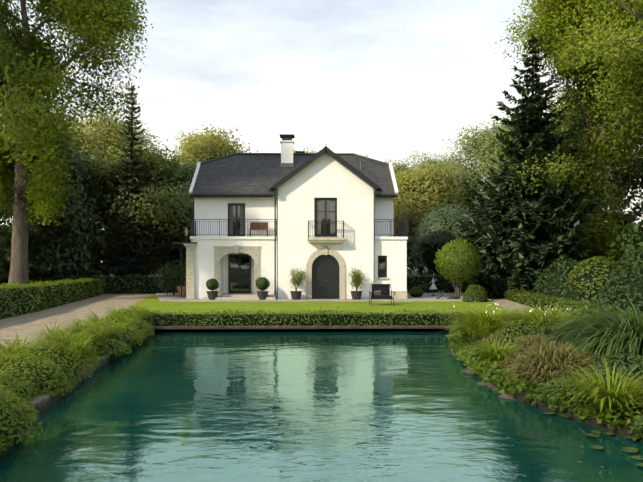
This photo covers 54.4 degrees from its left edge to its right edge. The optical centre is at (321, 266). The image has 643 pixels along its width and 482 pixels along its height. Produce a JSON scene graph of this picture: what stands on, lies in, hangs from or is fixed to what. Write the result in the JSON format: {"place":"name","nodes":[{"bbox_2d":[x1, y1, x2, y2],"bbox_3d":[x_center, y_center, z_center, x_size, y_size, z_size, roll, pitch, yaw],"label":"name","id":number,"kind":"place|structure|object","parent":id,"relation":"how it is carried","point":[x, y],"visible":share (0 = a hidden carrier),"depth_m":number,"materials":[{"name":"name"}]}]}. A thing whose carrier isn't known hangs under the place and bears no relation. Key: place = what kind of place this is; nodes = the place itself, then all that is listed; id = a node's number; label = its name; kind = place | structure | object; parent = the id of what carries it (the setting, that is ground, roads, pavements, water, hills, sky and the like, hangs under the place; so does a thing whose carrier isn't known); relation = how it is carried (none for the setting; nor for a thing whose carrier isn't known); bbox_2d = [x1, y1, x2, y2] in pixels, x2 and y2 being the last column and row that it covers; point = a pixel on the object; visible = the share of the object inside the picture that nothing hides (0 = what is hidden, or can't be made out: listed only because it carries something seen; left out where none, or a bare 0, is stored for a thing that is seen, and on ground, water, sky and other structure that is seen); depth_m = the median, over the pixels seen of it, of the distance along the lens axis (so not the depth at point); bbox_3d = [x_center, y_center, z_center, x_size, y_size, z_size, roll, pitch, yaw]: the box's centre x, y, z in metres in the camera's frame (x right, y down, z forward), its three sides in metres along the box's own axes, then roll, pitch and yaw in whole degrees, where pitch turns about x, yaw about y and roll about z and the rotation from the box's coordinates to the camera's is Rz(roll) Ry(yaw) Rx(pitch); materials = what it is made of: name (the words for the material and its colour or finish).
{"place":"outdoors","nodes":[
{"label":"outdoors","id":0,"kind":"place"},
{"bbox_2d":[0,294,151,349],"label":"gravel path","id":1,"kind":"structure","parent":0,"point":[34,321],"depth_m":22.64,"materials":[{"name":"beige gravel"}]},
{"bbox_2d":[0,0,152,284],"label":"oak tree","id":2,"kind":"object","parent":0,"point":[42,167],"depth_m":31.45,"materials":[{"name":"green plant"}]},
{"bbox_2d":[20,328,147,426],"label":"edging stones","id":3,"kind":"object","parent":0,"point":[41,403],"visible":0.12,"depth_m":8.64,"materials":[{"name":"grey stone"}]},
{"bbox_2d":[0,273,185,293],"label":"hedge","id":4,"kind":"object","parent":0,"point":[146,282],"depth_m":41.41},
{"bbox_2d":[149,325,451,332],"bbox_3d":[-0.462,2.000,18.184,9.442,0.551,0.274,0,0,-1],"label":"pond edging","id":5,"kind":"object","parent":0,"point":[378,328],"visible":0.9,"depth_m":18.09,"materials":[{"name":"brown stone"}]},
{"bbox_2d":[146,306,461,326],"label":"low hedge","id":6,"kind":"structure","parent":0,"point":[326,322],"depth_m":18.36,"materials":[{"name":"green plant"}]},
{"bbox_2d":[4,269,634,426],"bbox_3d":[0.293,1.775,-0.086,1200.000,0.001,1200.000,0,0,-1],"label":"ground","id":7,"kind":"structure","parent":0,"point":[491,297],"depth_m":27.21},
{"bbox_2d":[0,283,39,318],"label":"hedge","id":8,"kind":"object","parent":7,"relation":"on","point":[7,286],"depth_m":22.73,"materials":[{"name":"green plant"}]},
{"bbox_2d":[0,174,40,243],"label":"tree","id":9,"kind":"object","parent":7,"relation":"on","point":[5,227],"visible":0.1,"depth_m":35.72,"materials":[{"name":"green plant"}]},
{"bbox_2d":[5,108,111,245],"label":"tree","id":10,"kind":"object","parent":7,"relation":"on","point":[97,149],"depth_m":56.73,"materials":[{"name":"green plant"}]},
{"bbox_2d":[0,108,122,276],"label":"tree","id":11,"kind":"object","parent":7,"relation":"on","point":[82,213],"depth_m":42.46,"materials":[{"name":"green plant"}]},
{"bbox_2d":[23,277,106,309],"bbox_3d":[-13.372,1.226,32.724,3.772,1.392,16.132,0,0,-1],"label":"hedge","id":12,"kind":"object","parent":7,"relation":"on","point":[52,284],"depth_m":30.47,"materials":[{"name":"green plant"}]},
{"bbox_2d":[0,310,149,456],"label":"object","id":13,"kind":"object","parent":7,"relation":"on","point":[113,357],"visible":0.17,"depth_m":9.27,"materials":[{"name":"green plant"}]},
{"bbox_2d":[0,305,156,451],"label":"bank shrubs","id":14,"kind":"object","parent":7,"relation":"on","point":[17,402],"visible":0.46,"depth_m":8.93,"materials":[{"name":"green plant"}]},
{"bbox_2d":[0,302,152,408],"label":"grass plants","id":15,"kind":"object","parent":14,"relation":"on","point":[79,346],"visible":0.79,"depth_m":12.02,"materials":[{"name":"green plant"}]},
{"bbox_2d":[66,101,159,275],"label":"yellow tree","id":16,"kind":"object","parent":7,"relation":"on","point":[105,138],"depth_m":57.16,"materials":[{"name":"plant"}]},
{"bbox_2d":[94,84,166,276],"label":"spruce tree","id":17,"kind":"object","parent":7,"relation":"on","point":[126,267],"depth_m":43.21,"materials":[{"name":"green plant"}]},
{"bbox_2d":[80,136,193,275],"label":"tree","id":18,"kind":"object","parent":7,"relation":"on","point":[159,167],"depth_m":44.38,"materials":[{"name":"green plant"}]},
{"bbox_2d":[141,157,212,274],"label":"tree","id":19,"kind":"object","parent":7,"relation":"on","point":[190,172],"depth_m":45.79,"materials":[{"name":"green plant"}]},
{"bbox_2d":[148,124,250,234],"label":"yellow tree","id":20,"kind":"object","parent":7,"relation":"on","point":[211,145],"depth_m":55.33,"materials":[{"name":"plant"}]},
{"bbox_2d":[257,144,319,152],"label":"tree","id":21,"kind":"object","parent":7,"relation":"on","point":[303,150],"depth_m":68.74,"materials":[{"name":"green plant"}]},
{"bbox_2d":[0,208,642,280],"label":"thicket","id":22,"kind":"object","parent":7,"relation":"on","point":[92,266],"visible":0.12,"depth_m":41.69,"materials":[{"name":"green plant"}]},
{"bbox_2d":[382,157,419,178],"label":"tree","id":23,"kind":"object","parent":7,"relation":"on","point":[403,165],"visible":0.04,"depth_m":75.61,"materials":[{"name":"green plant"}]},
{"bbox_2d":[397,147,467,276],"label":"tree","id":24,"kind":"object","parent":7,"relation":"on","point":[431,160],"depth_m":74.82,"materials":[{"name":"green plant"}]},
{"bbox_2d":[394,161,477,274],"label":"yellow tree","id":25,"kind":"object","parent":7,"relation":"on","point":[420,194],"depth_m":53.22,"materials":[{"name":"plant"}]},
{"bbox_2d":[414,203,487,275],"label":"round tree","id":26,"kind":"object","parent":7,"relation":"on","point":[452,208],"depth_m":44.61,"materials":[{"name":"green plant"}]},
{"bbox_2d":[424,156,487,268],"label":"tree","id":27,"kind":"object","parent":7,"relation":"on","point":[468,176],"visible":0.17,"depth_m":58.22,"materials":[{"name":"green plant"}]},
{"bbox_2d":[450,344,516,399],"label":"edging stones","id":28,"kind":"object","parent":7,"relation":"on","point":[503,396],"visible":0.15,"depth_m":9.94,"materials":[{"name":"grey stone"}]},
{"bbox_2d":[442,103,547,249],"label":"tree","id":29,"kind":"object","parent":7,"relation":"on","point":[473,145],"depth_m":60.14,"materials":[{"name":"green plant"}]},
{"bbox_2d":[462,339,573,404],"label":"leafy plants","id":30,"kind":"object","parent":7,"relation":"on","point":[569,390],"visible":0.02,"depth_m":8.18,"materials":[{"name":"green plant"}]},
{"bbox_2d":[448,325,642,440],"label":"bank ground cover","id":31,"kind":"object","parent":30,"relation":"on","point":[489,366],"visible":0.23,"depth_m":8.71,"materials":[{"name":"green plant"}]},
{"bbox_2d":[493,319,543,349],"bbox_3d":[4.027,1.707,12.695,1.286,1.300,1.301,0,0,-1],"label":"bank shrub","id":32,"kind":"object","parent":7,"relation":"on","point":[512,322],"depth_m":12.46,"materials":[{"name":"green plant"}]},
{"bbox_2d":[475,333,600,389],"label":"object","id":33,"kind":"object","parent":7,"relation":"on","point":[528,360],"visible":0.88,"depth_m":9.15,"materials":[{"name":"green plant"}]},
{"bbox_2d":[451,35,626,297],"bbox_3d":[12.489,-5.852,36.574,9.162,15.346,9.894,0,0,-1],"label":"conifer tree","id":34,"kind":"object","parent":7,"relation":"on","point":[490,257],"depth_m":35.23,"materials":[{"name":"green plant"}]},
{"bbox_2d":[442,300,642,419],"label":"bank grass","id":35,"kind":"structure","parent":7,"relation":"on","point":[599,393],"depth_m":10.79,"materials":[{"name":"green plant"}]},
{"bbox_2d":[430,301,586,317],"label":"bank flowers","id":36,"kind":"object","parent":35,"relation":"on","point":[516,310],"visible":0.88,"depth_m":13.80,"materials":[{"name":"white plant"}]},
{"bbox_2d":[470,78,642,255],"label":"tree","id":37,"kind":"object","parent":7,"relation":"on","point":[616,195],"depth_m":46.30,"materials":[{"name":"green plant"}]},
{"bbox_2d":[530,255,585,298],"bbox_3d":[11.276,1.432,29.254,3.008,4.025,3.011,0,0,-1],"label":"bush","id":38,"kind":"object","parent":7,"relation":"on","point":[545,277],"depth_m":28.74,"materials":[{"name":"green plant"}]},
{"bbox_2d":[490,0,642,262],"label":"tree","id":39,"kind":"object","parent":7,"relation":"on","point":[594,232],"depth_m":36.47,"materials":[{"name":"green plant"}]},
{"bbox_2d":[504,289,642,324],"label":"low hedge","id":40,"kind":"object","parent":7,"relation":"on","point":[561,299],"depth_m":24.88,"materials":[{"name":"green plant"}]},
{"bbox_2d":[516,288,642,367],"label":"ornamental grass","id":41,"kind":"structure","parent":7,"relation":"on","point":[613,333],"depth_m":9.74,"materials":[{"name":"green plant"}]},
{"bbox_2d":[526,0,642,178],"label":"tree","id":42,"kind":"object","parent":7,"relation":"on","point":[622,46],"depth_m":32.55,"materials":[{"name":"green plant"}]},
{"bbox_2d":[570,75,642,257],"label":"fir tree","id":43,"kind":"object","parent":7,"relation":"on","point":[626,221],"depth_m":50.70,"materials":[{"name":"green plant"}]},
{"bbox_2d":[581,351,642,411],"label":"bush","id":44,"kind":"object","parent":7,"relation":"on","point":[622,358],"depth_m":7.86,"materials":[{"name":"green plant"}]},
{"bbox_2d":[587,111,642,232],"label":"tree","id":45,"kind":"object","parent":7,"relation":"on","point":[627,179],"depth_m":44.73,"materials":[{"name":"green plant"}]},
{"bbox_2d":[615,247,642,270],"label":"bush","id":46,"kind":"object","parent":7,"relation":"on","point":[628,257],"depth_m":24.97,"materials":[{"name":"green plant"}]},
{"bbox_2d":[0,332,642,481],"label":"pond water","id":47,"kind":"structure","parent":0,"point":[286,407],"depth_m":7.55,"materials":[{"name":"teal liquid"}]},
{"bbox_2d":[24,336,617,472],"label":"floating pond leaves","id":48,"kind":"object","parent":47,"relation":"on","point":[425,383],"visible":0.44,"depth_m":6.58,"materials":[{"name":"plant"}]},
{"bbox_2d":[445,335,642,466],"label":"lily pads","id":49,"kind":"object","parent":47,"relation":"on","point":[631,449],"visible":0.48,"depth_m":6.49,"materials":[{"name":"green plant"}]},
{"bbox_2d":[0,0,642,268],"label":"sky","id":50,"kind":"structure","parent":0,"point":[388,80],"materials":[{"name":"white"}]},
{"bbox_2d":[129,294,515,327],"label":"lawn","id":51,"kind":"structure","parent":0,"point":[153,303],"depth_m":27.83,"materials":[{"name":"green plant"}]},
{"bbox_2d":[368,284,395,305],"bbox_3d":[2.769,1.290,28.847,1.200,0.975,0.936,0,0,-1],"label":"garden armchair","id":52,"kind":"object","parent":51,"relation":"on","point":[380,291],"visible":0.98,"depth_m":29.06,"materials":[{"name":"black metal"}]},
{"bbox_2d":[409,287,423,296],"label":"yellow shrub","id":53,"kind":"object","parent":51,"relation":"on","point":[415,288],"depth_m":35.41,"materials":[{"name":"plant"}]},
{"bbox_2d":[434,238,481,298],"bbox_3d":[7.322,0.104,33.676,2.631,3.358,2.495,0,0,-1],"label":"topiary tree","id":54,"kind":"object","parent":51,"relation":"on","point":[462,260],"depth_m":33.34,"materials":[{"name":"green plant"}]},
{"bbox_2d":[462,284,488,301],"bbox_3d":[7.804,1.669,31.716,1.304,1.574,1.283,0,0,-1],"label":"ball shrub","id":55,"kind":"object","parent":51,"relation":"on","point":[465,298],"depth_m":31.35,"materials":[{"name":"green plant"}]},
{"bbox_2d":[155,293,493,301],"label":"terrace paving","id":56,"kind":"structure","parent":0,"point":[165,297],"depth_m":32.89,"materials":[{"name":"stone"}]},
{"bbox_2d":[148,259,185,294],"bbox_3d":[-9.014,0.689,37.799,2.803,2.332,2.770,0,0,-1],"label":"shrub","id":57,"kind":"object","parent":56,"relation":"on","point":[175,277],"depth_m":37.36,"materials":[{"name":"green plant"}]},
{"bbox_2d":[177,286,185,296],"bbox_3d":[-8.108,1.435,36.328,0.560,0.580,0.551,0,0,-1],"label":"terracotta pot","id":58,"kind":"object","parent":56,"relation":"on","point":[183,290],"visible":0.83,"depth_m":36.16,"materials":[{"name":"ceramic"}]},
{"bbox_2d":[206,290,362,299],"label":"plant pots","id":59,"kind":"object","parent":56,"relation":"on","point":[262,295],"visible":0.9,"depth_m":32.65,"materials":[{"name":"ceramic"}]},
{"bbox_2d":[206,278,218,290],"bbox_3d":[-5.723,0.930,32.783,0.692,0.652,0.720,0,0,-1],"label":"topiary ball","id":60,"kind":"object","parent":59,"relation":"attached to","point":[215,282],"depth_m":32.56,"materials":[{"name":"green plant"}]},
{"bbox_2d":[255,277,269,290],"bbox_3d":[-3.097,0.899,32.850,0.785,0.741,0.745,0,0,-1],"label":"topiary ball","id":61,"kind":"object","parent":59,"relation":"attached to","point":[257,282],"depth_m":32.62,"materials":[{"name":"green plant"}]},
{"bbox_2d":[288,267,307,290],"bbox_3d":[-1.200,0.659,32.938,1.125,1.364,1.313,0,0,-1],"label":"pot shrub","id":62,"kind":"object","parent":59,"relation":"on","point":[295,280],"depth_m":32.88,"materials":[{"name":"green plant"}]},
{"bbox_2d":[348,266,365,290],"bbox_3d":[1.941,0.652,33.019,1.140,1.374,1.321,0,0,-1],"label":"pot shrub","id":63,"kind":"object","parent":59,"relation":"on","point":[356,278],"depth_m":32.92,"materials":[{"name":"green plant"}]},
{"bbox_2d":[173,134,407,299],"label":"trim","id":64,"kind":"structure","parent":56,"relation":"on","point":[286,142],"depth_m":33.54,"materials":[{"name":"white paint"}]},
{"bbox_2d":[184,227,187,241],"bbox_3d":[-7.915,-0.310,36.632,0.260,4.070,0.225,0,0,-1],"label":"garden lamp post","id":65,"kind":"object","parent":64,"relation":"attached to","point":[186,232],"visible":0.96,"depth_m":36.58,"materials":[{"name":"beige metal"}]},
{"bbox_2d":[191,239,276,298],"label":"ground floor wall","id":66,"kind":"structure","parent":64,"relation":"attached to","point":[204,260],"depth_m":33.59,"materials":[{"name":"paint"}]},
{"bbox_2d":[194,193,276,235],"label":"upper wall","id":67,"kind":"structure","parent":64,"relation":"attached to","point":[217,207],"depth_m":35.09,"materials":[{"name":"paint"}]},
{"bbox_2d":[214,248,259,294],"bbox_3d":[-4.543,0.350,33.587,2.420,2.750,0.045,0,0,-1],"label":"stone door surround","id":68,"kind":"object","parent":64,"relation":"attached to","point":[220,253],"visible":0.9,"depth_m":33.57,"materials":[{"name":"beige stone"}]},
{"bbox_2d":[249,222,267,235],"bbox_3d":[-3.467,-2.050,34.610,1.000,0.850,0.450,0,0,-1],"label":"balcony bench","id":69,"kind":"object","parent":64,"relation":"on","point":[259,225],"visible":0.77,"depth_m":34.69,"materials":[{"name":"brown wood"}]},
{"bbox_2d":[213,245,327,254],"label":"house stone trim","id":70,"kind":"structure","parent":64,"relation":"attached to","point":[237,247],"depth_m":33.52,"materials":[{"name":"beige stone"}]},
{"bbox_2d":[193,155,394,193],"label":"house roof","id":71,"kind":"structure","parent":64,"relation":"attached to","point":[250,174],"depth_m":36.70,"materials":[{"name":"grey tile"}]},
{"bbox_2d":[189,146,398,196],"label":"roof trim","id":72,"kind":"structure","parent":64,"relation":"attached to","point":[378,190],"depth_m":33.13,"materials":[{"name":"white paint"}]},
{"bbox_2d":[190,198,406,292],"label":"windows and railings","id":73,"kind":"object","parent":64,"relation":"attached to","point":[325,225],"visible":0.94,"depth_m":33.93,"materials":[{"name":"black metal"}]},
{"bbox_2d":[312,254,325,297],"bbox_3d":[-0.153,0.515,33.607,0.750,2.380,0.050,0,0,-1],"label":"front door","id":74,"kind":"structure","parent":64,"relation":"attached to","point":[319,261],"depth_m":33.58,"materials":[{"name":"paint"}]},
{"bbox_2d":[314,268,336,294],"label":"door panels","id":75,"kind":"object","parent":64,"relation":"attached to","point":[319,286],"visible":0.96,"depth_m":33.57,"materials":[{"name":"paint"}]},
{"bbox_2d":[277,152,374,298],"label":"house wall","id":76,"kind":"structure","parent":64,"relation":"attached to","point":[325,175],"depth_m":33.42,"materials":[{"name":"white paint"}]},
{"bbox_2d":[306,248,344,298],"bbox_3d":[0.227,0.360,33.399,2.100,2.730,0.045,0,0,-1],"label":"door surround","id":77,"kind":"object","parent":76,"relation":"attached to","point":[319,252],"visible":0.83,"depth_m":33.37,"materials":[{"name":"beige stone"}]},
{"bbox_2d":[326,254,339,297],"bbox_3d":[0.597,0.515,33.625,0.750,2.380,0.050,0,0,-1],"label":"door","id":78,"kind":"structure","parent":64,"relation":"attached to","point":[331,261],"depth_m":33.60,"materials":[{"name":"paint"}]},
{"bbox_2d":[375,195,393,236],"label":"wall","id":79,"kind":"structure","parent":64,"relation":"attached to","point":[384,208],"depth_m":35.30,"materials":[{"name":"paint"}]},
{"bbox_2d":[375,239,406,290],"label":"wall","id":80,"kind":"structure","parent":64,"relation":"attached to","point":[394,251],"depth_m":33.81,"materials":[{"name":"paint"}]},
{"bbox_2d":[430,278,436,295],"bbox_3d":[6.628,1.185,37.071,0.480,1.080,0.468,0,0,-1],"label":"statue","id":81,"kind":"object","parent":56,"relation":"on","point":[433,287],"visible":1,"depth_m":36.98,"materials":[{"name":"stone"}]},
{"bbox_2d":[154,328,642,441],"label":"pond wall","id":82,"kind":"structure","parent":0,"point":[593,422],"depth_m":7.96,"materials":[{"name":"grey stone"}]},
{"bbox_2d":[436,291,457,298],"bbox_3d":[6.683,1.518,33.347,1.165,0.478,0.250,0,0,-1],"label":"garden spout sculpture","id":83,"kind":"object","parent":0,"point":[448,297],"visible":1,"depth_m":33.28,"materials":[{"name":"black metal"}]},
{"bbox_2d":[407,274,499,292],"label":"hedge","id":84,"kind":"object","parent":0,"point":[440,282],"depth_m":41.89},
{"bbox_2d":[503,275,542,297],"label":"hedge block","id":85,"kind":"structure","parent":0,"point":[507,282],"depth_m":34.29,"materials":[{"name":"green plant"}]},
{"bbox_2d":[484,342,583,387],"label":"olive bank mounds","id":86,"kind":"object","parent":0,"point":[556,370],"visible":0.1,"depth_m":9.00,"materials":[{"name":"green plant"}]},
{"bbox_2d":[490,299,591,333],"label":"gravel path","id":87,"kind":"structure","parent":0,"point":[502,302],"depth_m":28.48,"materials":[{"name":"beige gravel"}]},
{"bbox_2d":[448,321,642,437],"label":"green bank mounds","id":88,"kind":"object","parent":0,"point":[639,424],"visible":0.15,"depth_m":8.22,"materials":[{"name":"green plant"}]},
{"bbox_2d":[564,255,621,305],"bbox_3d":[11.001,1.577,24.759,2.750,4.080,3.054,0,0,-1],"label":"bush","id":89,"kind":"object","parent":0,"point":[598,259],"depth_m":24.09,"materials":[{"name":"green plant"}]},
{"bbox_2d":[592,260,642,312],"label":"bush","id":90,"kind":"object","parent":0,"point":[635,285],"depth_m":19.67,"materials":[{"name":"green plant"}]}
]}

